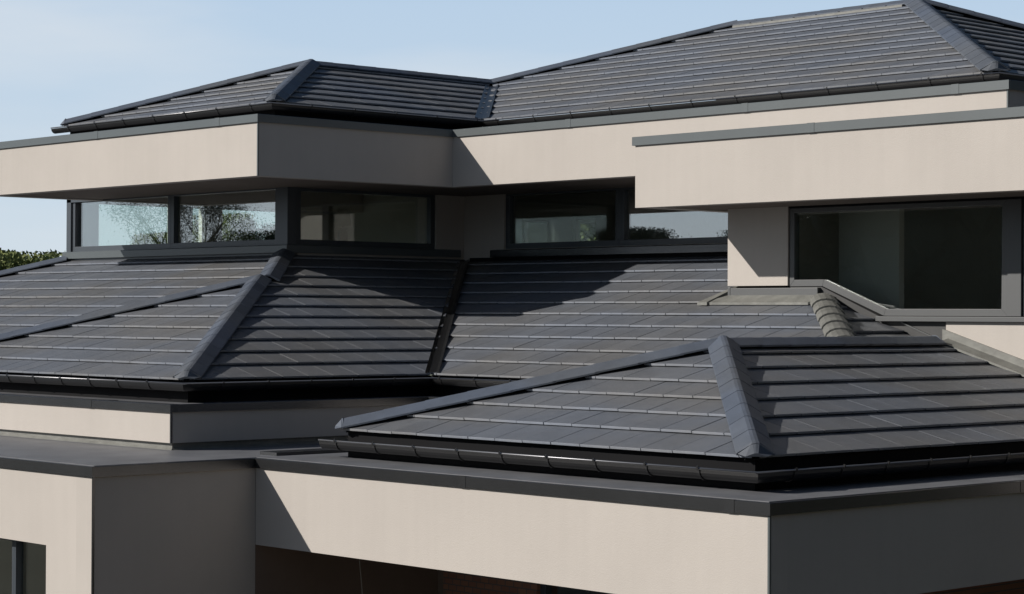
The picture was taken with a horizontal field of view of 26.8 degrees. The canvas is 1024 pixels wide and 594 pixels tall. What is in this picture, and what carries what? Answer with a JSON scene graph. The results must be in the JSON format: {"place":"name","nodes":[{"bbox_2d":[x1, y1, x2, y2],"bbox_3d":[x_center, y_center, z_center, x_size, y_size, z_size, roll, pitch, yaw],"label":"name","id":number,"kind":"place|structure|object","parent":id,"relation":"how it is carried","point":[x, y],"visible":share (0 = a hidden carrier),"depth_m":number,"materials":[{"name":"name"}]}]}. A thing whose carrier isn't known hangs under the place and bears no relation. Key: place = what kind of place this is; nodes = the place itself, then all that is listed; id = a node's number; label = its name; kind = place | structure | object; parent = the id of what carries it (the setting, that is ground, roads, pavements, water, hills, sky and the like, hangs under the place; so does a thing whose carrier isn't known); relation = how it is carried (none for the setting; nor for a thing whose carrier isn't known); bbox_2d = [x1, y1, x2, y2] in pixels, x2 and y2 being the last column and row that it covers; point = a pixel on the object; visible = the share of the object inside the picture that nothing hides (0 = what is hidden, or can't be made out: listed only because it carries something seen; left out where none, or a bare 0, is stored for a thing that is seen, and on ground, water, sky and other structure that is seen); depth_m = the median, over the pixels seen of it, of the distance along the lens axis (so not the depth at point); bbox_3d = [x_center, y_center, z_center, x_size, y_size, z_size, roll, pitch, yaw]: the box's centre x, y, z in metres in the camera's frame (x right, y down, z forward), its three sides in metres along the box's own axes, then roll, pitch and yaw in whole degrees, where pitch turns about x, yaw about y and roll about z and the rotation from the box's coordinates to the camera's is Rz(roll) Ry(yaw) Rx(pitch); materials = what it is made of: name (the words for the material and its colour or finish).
{"place":"outdoors","nodes":[
{"label":"outdoors","id":0,"kind":"place"},
{"bbox_2d":[129,232,197,244],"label":"tree","id":1,"kind":"object","parent":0,"point":[150,238],"visible":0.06,"depth_m":86.38,"materials":[{"name":"green plant"}]},
{"bbox_2d":[334,209,351,240],"bbox_3d":[-2.577,-0.964,32.726,0.264,0.757,0.264,1,-1,-43],"label":"table lamp","id":2,"kind":"object","parent":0,"point":[343,220],"visible":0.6,"depth_m":32.65,"materials":[{"name":"grey ceramic"}]},
{"bbox_2d":[0,0,1023,257],"label":"sky","id":3,"kind":"structure","parent":0,"point":[60,60],"materials":[{"name":"blue"}]},
{"bbox_2d":[557,586,611,593],"bbox_3d":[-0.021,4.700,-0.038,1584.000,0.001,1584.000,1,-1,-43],"label":"ground","id":4,"kind":"structure","parent":0,"point":[563,590],"depth_m":36.42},
{"bbox_2d":[0,248,46,266],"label":"tree","id":5,"kind":"object","parent":4,"relation":"on","point":[4,251],"visible":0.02,"depth_m":58.37,"materials":[{"name":"green plant"}]},
{"bbox_2d":[0,249,58,270],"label":"tree","id":6,"kind":"object","parent":4,"relation":"on","point":[9,263],"visible":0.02,"depth_m":57.79,"materials":[{"name":"green plant"}]},
{"bbox_2d":[0,249,61,258],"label":"tree","id":7,"kind":"object","parent":4,"relation":"on","point":[54,252],"depth_m":63.68,"materials":[{"name":"green plant"}]},
{"bbox_2d":[193,212,259,241],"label":"tree","id":8,"kind":"object","parent":4,"relation":"on","point":[237,227],"visible":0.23,"depth_m":88.18,"materials":[{"name":"green plant"}]},
{"bbox_2d":[244,223,274,239],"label":"tree","id":9,"kind":"object","parent":4,"relation":"on","point":[270,234],"visible":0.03,"depth_m":88.79,"materials":[{"name":"green plant"}]},
{"bbox_2d":[0,0,1023,593],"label":"modern house","id":10,"kind":"structure","parent":4,"relation":"on","point":[762,332],"depth_m":21.99,"materials":[{"name":"paint"}]},
{"bbox_2d":[0,538,13,593],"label":"window","id":11,"kind":"structure","parent":10,"relation":"in","point":[0,538],"depth_m":19.23,"materials":[{"name":"black glass"}]},
{"bbox_2d":[14,540,35,593],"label":"window","id":12,"kind":"structure","parent":10,"relation":"in","point":[18,545],"depth_m":19.21,"materials":[{"name":"grey metal"}]},
{"bbox_2d":[72,195,170,251],"bbox_3d":[-5.452,-1.027,30.041,0.079,0.752,2.508,1,-1,-43],"label":"window","id":13,"kind":"structure","parent":10,"relation":"in","point":[76,247],"depth_m":30.20,"materials":[{"name":"grey metal"}]},
{"bbox_2d":[200,208,203,241],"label":"window","id":14,"kind":"structure","parent":10,"relation":"in","point":[202,209],"depth_m":32.46,"materials":[{"name":"white"}]},
{"bbox_2d":[171,188,274,247],"bbox_3d":[-3.766,-1.033,28.232,0.079,0.752,2.438,1,-1,-43],"label":"window","id":15,"kind":"structure","parent":10,"relation":"in","point":[175,243],"depth_m":28.62,"materials":[{"name":"grey metal"}]},
{"bbox_2d":[297,188,434,248],"bbox_3d":[-1.915,-1.017,28.089,2.328,0.735,0.079,1,-1,-43],"label":"window","id":16,"kind":"structure","parent":10,"relation":"in","point":[430,244],"depth_m":28.16,"materials":[{"name":"grey metal"}]},
{"bbox_2d":[524,219,546,242],"bbox_3d":[0.416,-0.883,34.535,0.070,0.739,0.590,1,-1,-43],"label":"window","id":17,"kind":"structure","parent":10,"relation":"in","point":[526,222],"depth_m":34.71,"materials":[{"name":"white"}]},
{"bbox_2d":[540,584,551,593],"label":"window","id":18,"kind":"structure","parent":10,"relation":"in","point":[544,589],"depth_m":19.61,"materials":[{"name":"grey metal"}]},
{"bbox_2d":[506,188,619,248],"bbox_3d":[0.665,-1.014,27.856,0.079,0.748,2.112,1,-1,-43],"label":"window","id":19,"kind":"structure","parent":10,"relation":"in","point":[510,244],"depth_m":27.91,"materials":[{"name":"grey metal"}]},
{"bbox_2d":[574,217,595,240],"bbox_3d":[1.187,-0.886,33.707,0.070,0.739,0.528,1,-1,-43],"label":"window","id":20,"kind":"structure","parent":10,"relation":"in","point":[576,220],"depth_m":33.86,"materials":[{"name":"white"}]},
{"bbox_2d":[620,187,727,245],"bbox_3d":[2.477,-1.022,25.912,0.079,0.748,3.203,1,-1,-43],"label":"window","id":21,"kind":"structure","parent":10,"relation":"in","point":[624,241],"depth_m":26.82,"materials":[{"name":"grey metal"}]},
{"bbox_2d":[790,199,1007,315],"bbox_3d":[3.936,-0.378,21.973,0.088,1.144,2.741,1,-1,-43],"label":"window","id":22,"kind":"structure","parent":10,"relation":"in","point":[794,212],"depth_m":21.97,"materials":[{"name":"grey metal"}]},
{"bbox_2d":[1023,199,1023,316],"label":"window","id":23,"kind":"structure","parent":10,"relation":"in","point":[1023,199],"depth_m":20.82,"materials":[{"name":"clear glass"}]},
{"bbox_2d":[580,224,595,240],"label":"tree","id":24,"kind":"object","parent":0,"point":[587,232],"visible":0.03,"depth_m":45.19,"materials":[{"name":"green plant"}]}
]}

